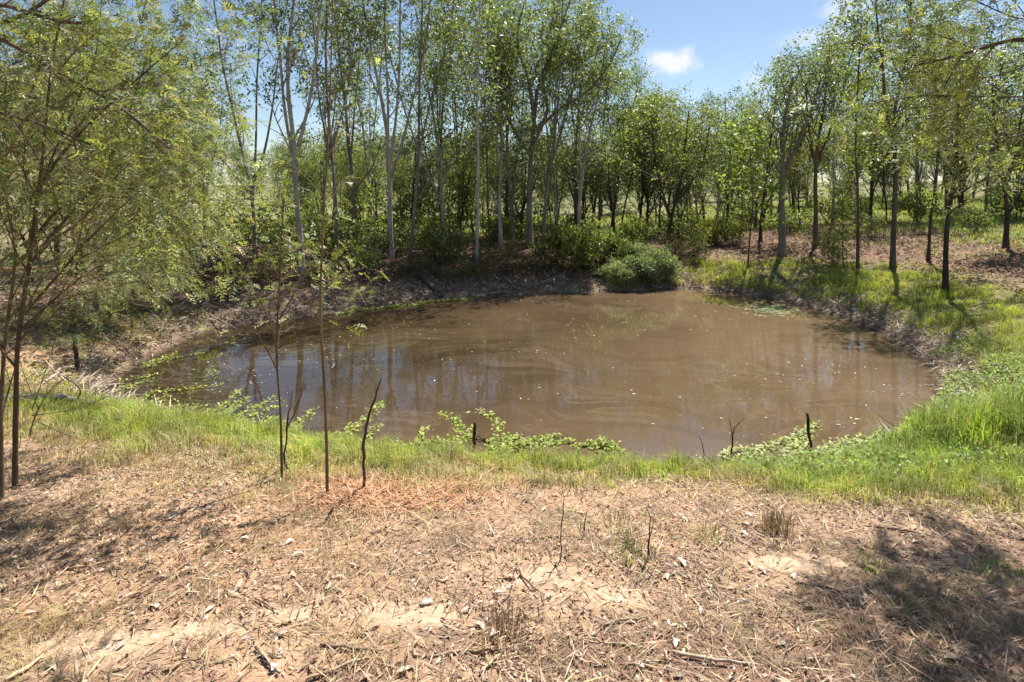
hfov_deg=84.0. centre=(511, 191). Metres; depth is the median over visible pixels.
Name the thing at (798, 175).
gum tree
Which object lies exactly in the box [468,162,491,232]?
gum tree
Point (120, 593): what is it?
fallen leaf
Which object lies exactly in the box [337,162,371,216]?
gum tree
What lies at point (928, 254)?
gum tree
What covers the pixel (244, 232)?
shrub
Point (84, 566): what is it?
fallen stick
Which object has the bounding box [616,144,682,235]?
gum tree
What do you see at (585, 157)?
gum tree
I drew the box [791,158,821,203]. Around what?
gum tree
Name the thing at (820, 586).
fallen stick
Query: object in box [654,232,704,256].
shrub
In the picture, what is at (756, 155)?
young gum tree
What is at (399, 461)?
grass tuft
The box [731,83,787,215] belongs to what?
gum tree
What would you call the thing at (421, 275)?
fallen log
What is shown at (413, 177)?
gum tree
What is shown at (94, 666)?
fallen stick
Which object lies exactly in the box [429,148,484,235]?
gum tree
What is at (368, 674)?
fallen leaf
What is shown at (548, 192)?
gum tree
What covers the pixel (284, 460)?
dead sapling
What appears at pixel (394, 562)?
fallen stick
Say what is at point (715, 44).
sky
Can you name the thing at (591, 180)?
gum tree
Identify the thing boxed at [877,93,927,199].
gum tree
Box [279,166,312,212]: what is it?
gum tree
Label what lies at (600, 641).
fallen stick
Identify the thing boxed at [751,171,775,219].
gum tree
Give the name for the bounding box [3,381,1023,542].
bank grass
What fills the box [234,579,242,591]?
fallen leaf
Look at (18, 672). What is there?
fallen stick
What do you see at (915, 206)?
shrub
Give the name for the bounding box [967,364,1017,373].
fallen branch
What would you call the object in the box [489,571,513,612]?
fallen stick
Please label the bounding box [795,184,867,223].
shrub
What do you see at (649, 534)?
dead twig
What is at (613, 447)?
water plant
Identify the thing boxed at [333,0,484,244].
gum tree
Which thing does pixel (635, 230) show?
vine bush
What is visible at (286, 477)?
grass tuft
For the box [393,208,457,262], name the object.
shrub
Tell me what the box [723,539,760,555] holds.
fallen stick
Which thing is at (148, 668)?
fallen leaf
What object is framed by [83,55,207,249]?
gum tree
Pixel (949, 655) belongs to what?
fallen leaf
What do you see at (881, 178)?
gum tree
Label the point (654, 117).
gum tree
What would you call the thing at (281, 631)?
fallen leaf
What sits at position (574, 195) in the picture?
gum tree
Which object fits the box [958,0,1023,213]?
gum tree
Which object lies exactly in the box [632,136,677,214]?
gum tree
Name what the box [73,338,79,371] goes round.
stake
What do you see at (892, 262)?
gum tree
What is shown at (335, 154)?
gum tree
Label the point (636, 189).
gum tree
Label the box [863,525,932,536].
fallen stick
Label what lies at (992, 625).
fallen stick
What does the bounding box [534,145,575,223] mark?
gum tree
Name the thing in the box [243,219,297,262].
shrub
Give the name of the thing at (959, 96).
wattle tree
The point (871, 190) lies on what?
gum tree
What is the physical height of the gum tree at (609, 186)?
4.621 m
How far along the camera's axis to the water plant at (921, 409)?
8.00 m
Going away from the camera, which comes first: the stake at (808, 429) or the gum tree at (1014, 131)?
the stake at (808, 429)
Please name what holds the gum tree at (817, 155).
on the ground at (382, 615)
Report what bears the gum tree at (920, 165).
on the ground at (382, 615)
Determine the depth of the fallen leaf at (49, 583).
3.37 m
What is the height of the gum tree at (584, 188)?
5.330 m
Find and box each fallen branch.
[177,287,201,307]
[203,311,237,329]
[333,270,345,303]
[857,319,890,329]
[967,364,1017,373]
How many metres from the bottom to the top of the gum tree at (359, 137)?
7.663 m
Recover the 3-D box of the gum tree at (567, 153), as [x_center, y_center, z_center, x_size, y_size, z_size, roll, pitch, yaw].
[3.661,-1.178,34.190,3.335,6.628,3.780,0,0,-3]
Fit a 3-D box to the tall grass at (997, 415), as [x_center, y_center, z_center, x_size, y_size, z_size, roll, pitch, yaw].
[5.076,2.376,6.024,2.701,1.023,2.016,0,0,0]
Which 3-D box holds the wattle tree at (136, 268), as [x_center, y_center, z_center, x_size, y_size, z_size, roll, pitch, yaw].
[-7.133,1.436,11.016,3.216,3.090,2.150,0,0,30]
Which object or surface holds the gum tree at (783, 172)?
on the ground at (382, 615)
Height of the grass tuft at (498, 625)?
0.173 m
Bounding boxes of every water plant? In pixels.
[110,372,163,394]
[132,382,223,416]
[136,351,204,369]
[205,388,319,430]
[329,400,384,440]
[330,297,474,314]
[405,410,472,448]
[466,407,575,456]
[570,435,632,454]
[717,420,892,460]
[885,389,944,437]
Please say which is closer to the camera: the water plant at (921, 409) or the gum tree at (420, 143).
the water plant at (921, 409)
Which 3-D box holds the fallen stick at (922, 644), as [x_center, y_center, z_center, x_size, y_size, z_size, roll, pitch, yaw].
[2.069,2.305,2.841,0.068,0.030,0.361,0,0,21]
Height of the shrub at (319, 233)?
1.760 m
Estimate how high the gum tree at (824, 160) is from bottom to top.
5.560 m
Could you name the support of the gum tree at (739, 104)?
on the ground at (382, 615)
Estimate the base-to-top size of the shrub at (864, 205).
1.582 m
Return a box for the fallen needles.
[228,461,554,527]
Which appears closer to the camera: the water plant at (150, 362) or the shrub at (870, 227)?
the water plant at (150, 362)
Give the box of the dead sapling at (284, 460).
[283,376,305,468]
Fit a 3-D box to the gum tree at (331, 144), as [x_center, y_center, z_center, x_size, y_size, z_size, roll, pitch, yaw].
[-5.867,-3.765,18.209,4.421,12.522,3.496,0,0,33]
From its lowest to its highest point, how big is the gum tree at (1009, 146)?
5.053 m
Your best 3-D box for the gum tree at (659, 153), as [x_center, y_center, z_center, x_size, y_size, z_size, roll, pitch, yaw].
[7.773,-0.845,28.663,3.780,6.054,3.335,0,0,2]
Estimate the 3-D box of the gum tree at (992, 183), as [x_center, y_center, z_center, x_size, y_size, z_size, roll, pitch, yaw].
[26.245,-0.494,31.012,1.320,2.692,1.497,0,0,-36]
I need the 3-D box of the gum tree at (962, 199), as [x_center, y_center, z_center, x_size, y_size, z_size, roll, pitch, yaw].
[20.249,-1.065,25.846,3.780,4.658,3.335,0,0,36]
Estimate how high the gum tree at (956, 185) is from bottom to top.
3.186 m
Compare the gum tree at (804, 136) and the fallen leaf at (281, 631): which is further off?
the gum tree at (804, 136)
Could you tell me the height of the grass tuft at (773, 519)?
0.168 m
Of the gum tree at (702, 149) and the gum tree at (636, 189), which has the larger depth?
the gum tree at (636, 189)
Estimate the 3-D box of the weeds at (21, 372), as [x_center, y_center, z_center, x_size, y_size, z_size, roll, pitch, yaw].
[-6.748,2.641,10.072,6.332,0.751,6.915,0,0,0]
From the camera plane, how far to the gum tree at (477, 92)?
18.16 m
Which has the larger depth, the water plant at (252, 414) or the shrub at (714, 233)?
the shrub at (714, 233)
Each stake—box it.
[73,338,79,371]
[472,421,475,451]
[806,413,812,453]
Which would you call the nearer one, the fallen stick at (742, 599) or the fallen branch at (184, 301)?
the fallen stick at (742, 599)
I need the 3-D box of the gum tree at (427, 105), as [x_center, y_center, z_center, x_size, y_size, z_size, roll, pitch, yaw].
[-3.620,-3.064,26.231,6.124,10.763,5.194,0,0,-41]
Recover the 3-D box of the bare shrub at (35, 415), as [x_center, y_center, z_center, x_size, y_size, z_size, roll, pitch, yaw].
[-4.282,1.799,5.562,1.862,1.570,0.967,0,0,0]
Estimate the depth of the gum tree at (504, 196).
25.93 m
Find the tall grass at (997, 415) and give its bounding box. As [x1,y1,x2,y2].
[855,375,1023,457]
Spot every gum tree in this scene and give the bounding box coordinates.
[0,11,114,263]
[0,61,96,258]
[0,83,65,251]
[1,127,70,279]
[8,0,154,248]
[16,106,132,267]
[32,155,97,276]
[79,154,137,248]
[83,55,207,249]
[123,22,246,236]
[138,107,230,221]
[147,0,323,253]
[163,74,262,231]
[190,147,226,189]
[216,0,378,280]
[217,168,232,198]
[222,137,254,199]
[232,154,276,205]
[256,167,273,196]
[257,142,287,198]
[258,143,304,218]
[260,0,404,264]
[267,123,331,211]
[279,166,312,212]
[283,152,341,216]
[291,0,403,247]
[294,16,367,229]
[302,122,362,221]
[316,139,354,199]
[317,0,471,259]
[324,134,373,221]
[330,152,377,230]
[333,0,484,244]
[333,2,414,230]
[337,146,399,230]
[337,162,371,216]
[340,124,386,214]
[357,124,424,208]
[366,8,493,236]
[370,151,421,218]
[371,0,509,259]
[375,135,408,211]
[381,138,454,235]
[392,101,444,189]
[395,139,454,233]
[397,159,437,227]
[419,0,499,229]
[424,0,522,270]
[427,0,545,250]
[428,127,468,214]
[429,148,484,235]
[434,0,592,226]
[439,124,487,222]
[443,147,497,236]
[453,0,532,251]
[455,125,503,216]
[458,0,549,247]
[468,123,515,206]
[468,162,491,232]
[469,0,653,248]
[473,132,560,240]
[473,154,536,226]
[487,88,536,238]
[499,92,549,209]
[502,0,616,246]
[513,132,546,201]
[520,0,645,217]
[521,0,611,240]
[524,127,570,211]
[525,0,587,171]
[533,163,566,217]
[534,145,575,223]
[536,137,581,224]
[537,0,642,230]
[546,119,596,207]
[556,133,627,222]
[565,20,644,230]
[568,132,609,224]
[571,142,645,233]
[580,53,656,227]
[582,67,668,228]
[587,121,641,225]
[597,167,624,218]
[604,85,678,235]
[609,81,743,245]
[609,108,654,209]
[613,93,686,232]
[613,141,643,210]
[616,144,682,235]
[621,88,697,228]
[626,117,694,228]
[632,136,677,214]
[640,161,667,224]
[659,156,707,236]
[660,91,719,223]
[670,121,714,211]
[670,174,698,223]
[674,143,726,219]
[675,92,732,223]
[689,82,772,225]
[690,128,778,230]
[697,134,748,223]
[708,86,765,218]
[709,125,743,216]
[710,103,788,263]
[713,164,740,213]
[726,35,864,257]
[726,146,794,227]
[727,116,768,203]
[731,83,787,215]
[738,47,841,240]
[739,61,837,219]
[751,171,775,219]
[757,12,907,246]
[763,141,805,212]
[768,146,806,206]
[774,148,812,223]
[779,114,844,198]
[786,143,823,190]
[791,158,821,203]
[799,0,914,225]
[799,26,893,206]
[813,0,906,268]
[817,126,852,198]
[818,101,888,203]
[821,168,867,264]
[826,66,925,219]
[827,0,954,269]
[839,169,862,207]
[850,109,903,190]
[851,0,1009,219]
[860,139,909,219]
[874,139,925,201]
[874,159,900,206]
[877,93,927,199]
[882,22,1023,293]
[883,7,997,213]
[890,20,1001,260]
[900,126,939,198]
[902,50,992,206]
[907,57,1009,206]
[907,119,1009,216]
[909,166,933,208]
[924,142,966,195]
[942,162,971,203]
[943,29,1023,248]
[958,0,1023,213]
[967,108,1014,197]
[979,2,1023,151]
[981,166,1001,204]
[989,83,1023,192]
[989,113,1023,183]
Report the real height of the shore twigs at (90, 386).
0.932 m
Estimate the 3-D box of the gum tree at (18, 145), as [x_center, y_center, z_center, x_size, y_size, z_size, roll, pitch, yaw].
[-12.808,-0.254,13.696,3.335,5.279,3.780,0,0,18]
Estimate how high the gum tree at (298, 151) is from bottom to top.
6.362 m
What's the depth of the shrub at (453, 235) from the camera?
19.43 m
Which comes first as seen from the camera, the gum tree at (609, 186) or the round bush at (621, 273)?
the round bush at (621, 273)
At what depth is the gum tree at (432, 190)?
27.51 m
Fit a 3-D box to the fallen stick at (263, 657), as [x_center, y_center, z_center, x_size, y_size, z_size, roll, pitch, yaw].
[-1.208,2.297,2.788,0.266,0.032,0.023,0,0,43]
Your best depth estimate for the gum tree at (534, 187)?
24.61 m
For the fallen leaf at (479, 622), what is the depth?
3.06 m
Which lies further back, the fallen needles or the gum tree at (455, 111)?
the gum tree at (455, 111)
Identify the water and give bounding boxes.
[113,290,935,465]
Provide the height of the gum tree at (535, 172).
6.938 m
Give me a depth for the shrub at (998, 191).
23.83 m
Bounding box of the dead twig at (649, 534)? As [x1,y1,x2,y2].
[645,506,653,555]
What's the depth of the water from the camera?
9.75 m
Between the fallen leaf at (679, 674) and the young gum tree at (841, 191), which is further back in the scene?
the young gum tree at (841, 191)
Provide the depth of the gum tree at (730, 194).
31.94 m
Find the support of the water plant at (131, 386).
in the water
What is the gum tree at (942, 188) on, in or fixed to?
on the ground at (382, 615)
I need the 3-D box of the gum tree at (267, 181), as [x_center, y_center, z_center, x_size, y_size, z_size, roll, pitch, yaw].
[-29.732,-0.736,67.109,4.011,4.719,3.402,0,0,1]
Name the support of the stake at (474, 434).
on the ground at (382, 615)
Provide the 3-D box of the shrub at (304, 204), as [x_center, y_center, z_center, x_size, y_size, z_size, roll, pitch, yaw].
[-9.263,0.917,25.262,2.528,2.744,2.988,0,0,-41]
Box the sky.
[0,0,1023,185]
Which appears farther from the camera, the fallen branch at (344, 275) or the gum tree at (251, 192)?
the gum tree at (251, 192)
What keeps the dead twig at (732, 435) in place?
in the ground at (382, 615)
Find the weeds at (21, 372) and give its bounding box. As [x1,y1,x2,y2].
[0,294,253,409]
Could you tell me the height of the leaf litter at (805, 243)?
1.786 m
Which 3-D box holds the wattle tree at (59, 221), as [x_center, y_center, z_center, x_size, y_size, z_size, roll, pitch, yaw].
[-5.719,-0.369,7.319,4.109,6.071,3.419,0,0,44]
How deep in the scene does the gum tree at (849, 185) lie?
29.86 m
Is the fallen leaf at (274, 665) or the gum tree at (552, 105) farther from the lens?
the gum tree at (552, 105)
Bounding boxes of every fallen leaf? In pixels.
[41,581,51,588]
[46,662,55,669]
[112,638,127,650]
[117,589,127,599]
[144,664,154,672]
[147,624,157,628]
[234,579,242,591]
[270,662,277,669]
[275,628,287,637]
[359,672,373,680]
[397,665,410,671]
[420,596,432,602]
[476,621,485,628]
[551,583,557,590]
[673,638,679,646]
[674,671,685,675]
[678,557,685,565]
[775,637,785,644]
[859,596,865,604]
[942,551,951,555]
[944,652,960,658]
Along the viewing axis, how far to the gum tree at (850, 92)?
33.30 m
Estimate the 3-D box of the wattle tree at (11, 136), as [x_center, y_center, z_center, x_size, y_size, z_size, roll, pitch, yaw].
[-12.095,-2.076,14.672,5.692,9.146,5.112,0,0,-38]
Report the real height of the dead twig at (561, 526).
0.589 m
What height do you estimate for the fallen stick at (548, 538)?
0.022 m
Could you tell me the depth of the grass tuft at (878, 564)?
3.56 m
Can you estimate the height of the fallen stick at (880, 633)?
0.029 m
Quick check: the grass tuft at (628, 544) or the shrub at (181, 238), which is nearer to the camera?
the grass tuft at (628, 544)
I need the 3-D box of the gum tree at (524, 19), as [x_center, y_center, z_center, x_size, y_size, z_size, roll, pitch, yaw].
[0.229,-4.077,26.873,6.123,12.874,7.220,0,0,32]
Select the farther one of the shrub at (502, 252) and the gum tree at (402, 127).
the gum tree at (402, 127)
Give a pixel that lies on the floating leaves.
(564, 353)
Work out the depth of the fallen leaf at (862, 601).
3.22 m
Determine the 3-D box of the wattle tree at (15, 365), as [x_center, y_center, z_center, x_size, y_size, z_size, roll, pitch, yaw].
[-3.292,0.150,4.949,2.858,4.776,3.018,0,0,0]
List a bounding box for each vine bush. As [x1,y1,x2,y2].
[543,214,608,272]
[574,213,622,263]
[603,235,639,263]
[615,209,654,247]
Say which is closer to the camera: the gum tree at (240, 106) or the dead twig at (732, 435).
the dead twig at (732, 435)
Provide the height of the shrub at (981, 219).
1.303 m
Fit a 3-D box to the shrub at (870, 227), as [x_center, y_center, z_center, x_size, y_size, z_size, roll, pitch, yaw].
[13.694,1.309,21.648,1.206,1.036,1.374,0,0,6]
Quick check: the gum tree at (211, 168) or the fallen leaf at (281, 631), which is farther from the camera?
the gum tree at (211, 168)
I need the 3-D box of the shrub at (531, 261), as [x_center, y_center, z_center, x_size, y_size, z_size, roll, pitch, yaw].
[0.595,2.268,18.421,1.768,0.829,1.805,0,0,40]
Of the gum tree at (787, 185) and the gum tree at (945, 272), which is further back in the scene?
the gum tree at (787, 185)
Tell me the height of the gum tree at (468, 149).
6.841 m
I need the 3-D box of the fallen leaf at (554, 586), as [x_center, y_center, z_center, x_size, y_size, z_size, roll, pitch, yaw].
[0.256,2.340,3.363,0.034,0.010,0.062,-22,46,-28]
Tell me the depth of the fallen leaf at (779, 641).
2.92 m
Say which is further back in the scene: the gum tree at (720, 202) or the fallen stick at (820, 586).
the gum tree at (720, 202)
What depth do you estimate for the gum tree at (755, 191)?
27.89 m
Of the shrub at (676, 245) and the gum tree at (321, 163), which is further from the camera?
the gum tree at (321, 163)
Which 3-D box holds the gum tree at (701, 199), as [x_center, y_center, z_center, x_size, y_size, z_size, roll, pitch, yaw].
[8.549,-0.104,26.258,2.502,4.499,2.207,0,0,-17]
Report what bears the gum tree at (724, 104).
on the ground at (382, 615)
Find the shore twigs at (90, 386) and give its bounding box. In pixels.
[8,266,1023,432]
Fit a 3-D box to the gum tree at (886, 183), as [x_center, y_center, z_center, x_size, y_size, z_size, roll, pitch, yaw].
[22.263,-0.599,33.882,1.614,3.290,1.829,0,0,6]
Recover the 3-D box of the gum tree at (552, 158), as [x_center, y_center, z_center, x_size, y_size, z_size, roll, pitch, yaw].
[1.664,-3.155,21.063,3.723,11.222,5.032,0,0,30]
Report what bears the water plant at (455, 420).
on the ground at (382, 615)
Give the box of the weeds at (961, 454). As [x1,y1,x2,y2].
[725,330,1023,477]
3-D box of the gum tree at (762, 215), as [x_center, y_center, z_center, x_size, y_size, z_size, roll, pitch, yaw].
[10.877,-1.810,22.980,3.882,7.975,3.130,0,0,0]
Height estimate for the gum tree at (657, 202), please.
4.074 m
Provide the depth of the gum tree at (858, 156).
16.84 m
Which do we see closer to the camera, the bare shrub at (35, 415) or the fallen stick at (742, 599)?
the fallen stick at (742, 599)
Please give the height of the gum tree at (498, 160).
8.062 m
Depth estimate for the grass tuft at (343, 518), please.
4.12 m
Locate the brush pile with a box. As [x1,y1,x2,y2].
[178,223,275,280]
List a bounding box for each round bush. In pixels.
[591,255,640,285]
[615,238,684,285]
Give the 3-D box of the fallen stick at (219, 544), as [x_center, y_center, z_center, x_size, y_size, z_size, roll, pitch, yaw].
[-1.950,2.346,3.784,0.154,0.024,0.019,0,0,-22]
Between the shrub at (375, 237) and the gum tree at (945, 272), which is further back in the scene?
the shrub at (375, 237)
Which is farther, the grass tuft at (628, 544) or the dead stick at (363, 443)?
the dead stick at (363, 443)
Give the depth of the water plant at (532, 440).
6.93 m
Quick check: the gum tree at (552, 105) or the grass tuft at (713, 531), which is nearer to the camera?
the grass tuft at (713, 531)
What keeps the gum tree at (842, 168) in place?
on the ground at (382, 615)
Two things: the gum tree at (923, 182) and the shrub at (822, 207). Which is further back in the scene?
the gum tree at (923, 182)
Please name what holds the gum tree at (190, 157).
on the ground at (382, 615)
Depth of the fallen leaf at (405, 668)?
2.76 m
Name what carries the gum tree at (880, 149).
on the ground at (382, 615)
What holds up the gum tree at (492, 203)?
on the ground at (382, 615)
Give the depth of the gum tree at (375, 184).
29.39 m
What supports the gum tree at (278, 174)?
on the ground at (382, 615)
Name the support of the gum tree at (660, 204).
on the ground at (382, 615)
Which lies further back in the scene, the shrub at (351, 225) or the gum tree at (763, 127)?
the gum tree at (763, 127)
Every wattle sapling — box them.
[176,155,389,477]
[250,0,395,494]
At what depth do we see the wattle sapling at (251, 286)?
4.82 m
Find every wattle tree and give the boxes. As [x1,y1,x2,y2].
[0,0,168,279]
[0,0,246,309]
[0,0,250,338]
[0,0,261,268]
[0,0,268,500]
[0,0,286,487]
[56,203,207,337]
[787,0,1023,223]
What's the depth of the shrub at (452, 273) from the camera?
17.27 m
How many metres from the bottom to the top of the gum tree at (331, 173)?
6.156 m
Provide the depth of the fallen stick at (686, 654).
2.81 m
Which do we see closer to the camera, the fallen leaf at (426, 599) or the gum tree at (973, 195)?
the fallen leaf at (426, 599)
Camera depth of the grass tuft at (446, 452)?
5.54 m
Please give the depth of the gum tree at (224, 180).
87.87 m
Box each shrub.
[0,320,159,455]
[131,211,202,256]
[164,204,233,252]
[212,188,290,243]
[231,255,288,283]
[239,236,308,277]
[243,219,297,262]
[271,182,332,233]
[282,209,339,256]
[283,257,341,280]
[317,208,376,251]
[324,235,379,269]
[330,181,387,235]
[347,244,386,273]
[356,218,406,254]
[378,191,446,230]
[379,215,428,252]
[380,257,432,277]
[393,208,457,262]
[402,185,482,237]
[407,234,467,271]
[430,260,475,280]
[444,217,475,258]
[465,203,510,244]
[474,237,528,271]
[493,218,525,243]
[495,193,548,237]
[497,250,553,273]
[522,210,563,243]
[522,231,572,263]
[557,202,590,234]
[645,203,700,241]
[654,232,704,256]
[674,210,707,238]
[674,224,712,254]
[694,215,728,245]
[714,200,764,226]
[717,208,751,245]
[773,205,812,233]
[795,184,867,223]
[813,221,853,264]
[844,192,877,217]
[850,213,890,237]
[888,180,945,222]
[941,202,1000,233]
[982,173,1023,220]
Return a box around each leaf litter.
[0,221,1023,382]
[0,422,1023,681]
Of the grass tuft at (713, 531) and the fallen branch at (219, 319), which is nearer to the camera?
the grass tuft at (713, 531)
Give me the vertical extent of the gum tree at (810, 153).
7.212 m
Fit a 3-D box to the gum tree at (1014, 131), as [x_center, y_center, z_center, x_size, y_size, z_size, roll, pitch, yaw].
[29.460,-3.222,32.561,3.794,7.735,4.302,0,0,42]
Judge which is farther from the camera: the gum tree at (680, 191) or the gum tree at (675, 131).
the gum tree at (680, 191)
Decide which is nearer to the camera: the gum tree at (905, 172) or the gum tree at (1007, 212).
the gum tree at (1007, 212)
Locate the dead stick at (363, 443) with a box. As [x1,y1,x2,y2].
[362,377,381,489]
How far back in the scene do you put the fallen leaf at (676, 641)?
2.93 m
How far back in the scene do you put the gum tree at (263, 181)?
45.30 m
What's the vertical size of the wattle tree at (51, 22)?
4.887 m
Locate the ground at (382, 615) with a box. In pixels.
[0,181,1023,681]
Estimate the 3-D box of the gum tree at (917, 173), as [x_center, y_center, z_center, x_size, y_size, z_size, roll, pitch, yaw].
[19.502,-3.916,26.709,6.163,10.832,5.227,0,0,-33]
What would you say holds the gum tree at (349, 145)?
on the ground at (382, 615)
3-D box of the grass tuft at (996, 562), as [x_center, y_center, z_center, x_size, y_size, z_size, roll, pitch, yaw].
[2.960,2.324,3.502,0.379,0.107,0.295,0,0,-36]
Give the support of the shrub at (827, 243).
on the ground at (382, 615)
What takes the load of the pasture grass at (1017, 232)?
on the ground at (382, 615)
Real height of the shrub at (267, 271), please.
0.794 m
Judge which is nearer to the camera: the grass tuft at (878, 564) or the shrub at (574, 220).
the grass tuft at (878, 564)
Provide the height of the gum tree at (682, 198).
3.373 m
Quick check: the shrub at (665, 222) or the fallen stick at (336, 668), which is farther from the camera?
the shrub at (665, 222)
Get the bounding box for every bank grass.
[0,284,280,441]
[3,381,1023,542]
[606,255,1023,526]
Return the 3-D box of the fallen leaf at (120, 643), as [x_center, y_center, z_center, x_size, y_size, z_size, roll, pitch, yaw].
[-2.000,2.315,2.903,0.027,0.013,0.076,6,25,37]
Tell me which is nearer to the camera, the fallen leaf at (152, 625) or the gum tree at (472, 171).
the fallen leaf at (152, 625)
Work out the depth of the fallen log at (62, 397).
6.89 m
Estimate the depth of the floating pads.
15.04 m
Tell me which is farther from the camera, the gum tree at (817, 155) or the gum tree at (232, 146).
the gum tree at (232, 146)
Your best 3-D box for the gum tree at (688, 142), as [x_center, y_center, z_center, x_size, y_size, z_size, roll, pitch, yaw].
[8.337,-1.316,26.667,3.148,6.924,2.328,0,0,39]
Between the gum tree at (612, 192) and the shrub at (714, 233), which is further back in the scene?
the gum tree at (612, 192)
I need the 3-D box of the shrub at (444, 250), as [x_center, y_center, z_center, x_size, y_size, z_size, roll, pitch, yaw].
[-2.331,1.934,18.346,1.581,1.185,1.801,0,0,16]
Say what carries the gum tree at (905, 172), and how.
on the ground at (382, 615)
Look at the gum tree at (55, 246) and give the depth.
17.31 m
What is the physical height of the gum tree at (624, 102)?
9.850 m
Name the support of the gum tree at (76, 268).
on the ground at (382, 615)
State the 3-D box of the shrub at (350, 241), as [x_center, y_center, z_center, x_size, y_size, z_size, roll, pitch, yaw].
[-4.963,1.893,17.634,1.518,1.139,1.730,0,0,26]
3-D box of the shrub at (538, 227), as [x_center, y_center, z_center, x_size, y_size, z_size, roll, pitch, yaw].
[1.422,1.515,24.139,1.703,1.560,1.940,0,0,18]
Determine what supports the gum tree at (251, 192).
on the ground at (382, 615)
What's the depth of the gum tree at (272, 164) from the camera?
89.68 m
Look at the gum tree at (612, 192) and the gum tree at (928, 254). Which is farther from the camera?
the gum tree at (612, 192)
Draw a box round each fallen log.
[4,374,109,409]
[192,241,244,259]
[415,269,443,297]
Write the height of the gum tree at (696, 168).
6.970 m
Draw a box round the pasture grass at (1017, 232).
[199,191,1023,261]
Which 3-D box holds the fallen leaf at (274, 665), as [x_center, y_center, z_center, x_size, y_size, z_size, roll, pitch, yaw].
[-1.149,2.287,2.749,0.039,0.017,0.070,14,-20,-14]
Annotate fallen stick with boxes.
[4,653,43,681]
[63,557,121,568]
[84,652,106,679]
[206,541,231,546]
[254,646,279,673]
[255,597,276,609]
[306,656,366,680]
[320,643,383,650]
[389,549,402,572]
[430,635,525,656]
[479,645,508,672]
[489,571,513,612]
[512,536,588,541]
[515,565,541,593]
[573,635,652,648]
[591,616,648,635]
[672,649,762,665]
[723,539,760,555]
[731,597,756,603]
[796,582,848,593]
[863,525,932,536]
[875,624,889,646]
[908,627,937,677]
[944,619,956,642]
[970,615,1015,635]
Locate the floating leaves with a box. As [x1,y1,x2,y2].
[147,290,930,459]
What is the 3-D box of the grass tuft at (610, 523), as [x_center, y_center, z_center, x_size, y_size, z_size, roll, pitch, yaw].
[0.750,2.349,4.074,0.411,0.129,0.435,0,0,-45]
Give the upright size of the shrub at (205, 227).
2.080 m
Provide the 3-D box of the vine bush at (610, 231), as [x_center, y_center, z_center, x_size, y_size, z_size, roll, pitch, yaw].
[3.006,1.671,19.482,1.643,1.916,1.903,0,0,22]
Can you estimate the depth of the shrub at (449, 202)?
26.28 m
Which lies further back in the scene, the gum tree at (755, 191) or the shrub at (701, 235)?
the gum tree at (755, 191)
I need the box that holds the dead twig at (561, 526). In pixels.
[560,481,564,559]
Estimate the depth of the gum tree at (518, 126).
24.26 m
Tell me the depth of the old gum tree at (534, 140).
21.79 m
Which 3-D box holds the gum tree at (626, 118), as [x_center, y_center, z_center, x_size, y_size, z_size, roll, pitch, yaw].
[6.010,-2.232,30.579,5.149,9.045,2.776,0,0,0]
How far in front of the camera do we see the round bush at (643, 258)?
18.17 m
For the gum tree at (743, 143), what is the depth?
41.84 m
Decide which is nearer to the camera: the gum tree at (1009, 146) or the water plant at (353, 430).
the water plant at (353, 430)
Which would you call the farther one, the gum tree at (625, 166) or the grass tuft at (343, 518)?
the gum tree at (625, 166)
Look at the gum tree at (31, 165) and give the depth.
19.17 m
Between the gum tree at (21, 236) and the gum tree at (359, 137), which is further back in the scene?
the gum tree at (359, 137)
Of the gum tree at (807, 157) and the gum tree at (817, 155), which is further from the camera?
the gum tree at (807, 157)
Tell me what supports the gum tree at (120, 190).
on the ground at (382, 615)
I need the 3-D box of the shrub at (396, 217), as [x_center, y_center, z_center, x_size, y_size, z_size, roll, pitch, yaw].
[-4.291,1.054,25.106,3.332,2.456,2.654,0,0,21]
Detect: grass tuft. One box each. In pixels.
[261,465,304,494]
[309,501,399,536]
[365,449,430,469]
[419,448,475,459]
[462,591,544,659]
[581,504,646,542]
[599,521,664,573]
[682,514,740,551]
[718,459,803,481]
[752,506,797,539]
[847,550,892,575]
[966,551,1023,590]
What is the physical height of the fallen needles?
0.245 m
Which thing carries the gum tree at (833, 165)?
on the ground at (382, 615)
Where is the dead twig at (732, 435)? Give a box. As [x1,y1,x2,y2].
[729,419,743,455]
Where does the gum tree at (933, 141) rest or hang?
on the ground at (382, 615)
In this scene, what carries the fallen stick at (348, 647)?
on the ground at (382, 615)
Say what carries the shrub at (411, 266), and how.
on the ground at (382, 615)
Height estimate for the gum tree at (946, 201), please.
10.255 m
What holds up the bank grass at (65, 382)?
on the ground at (382, 615)
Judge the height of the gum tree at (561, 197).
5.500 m
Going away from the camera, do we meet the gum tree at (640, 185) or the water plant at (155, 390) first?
the water plant at (155, 390)
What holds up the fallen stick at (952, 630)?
on the ground at (382, 615)
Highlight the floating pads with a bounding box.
[714,302,802,315]
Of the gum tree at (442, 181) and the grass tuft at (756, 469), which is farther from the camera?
the gum tree at (442, 181)
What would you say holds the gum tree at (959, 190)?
on the ground at (382, 615)
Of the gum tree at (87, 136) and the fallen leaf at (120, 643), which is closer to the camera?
the fallen leaf at (120, 643)

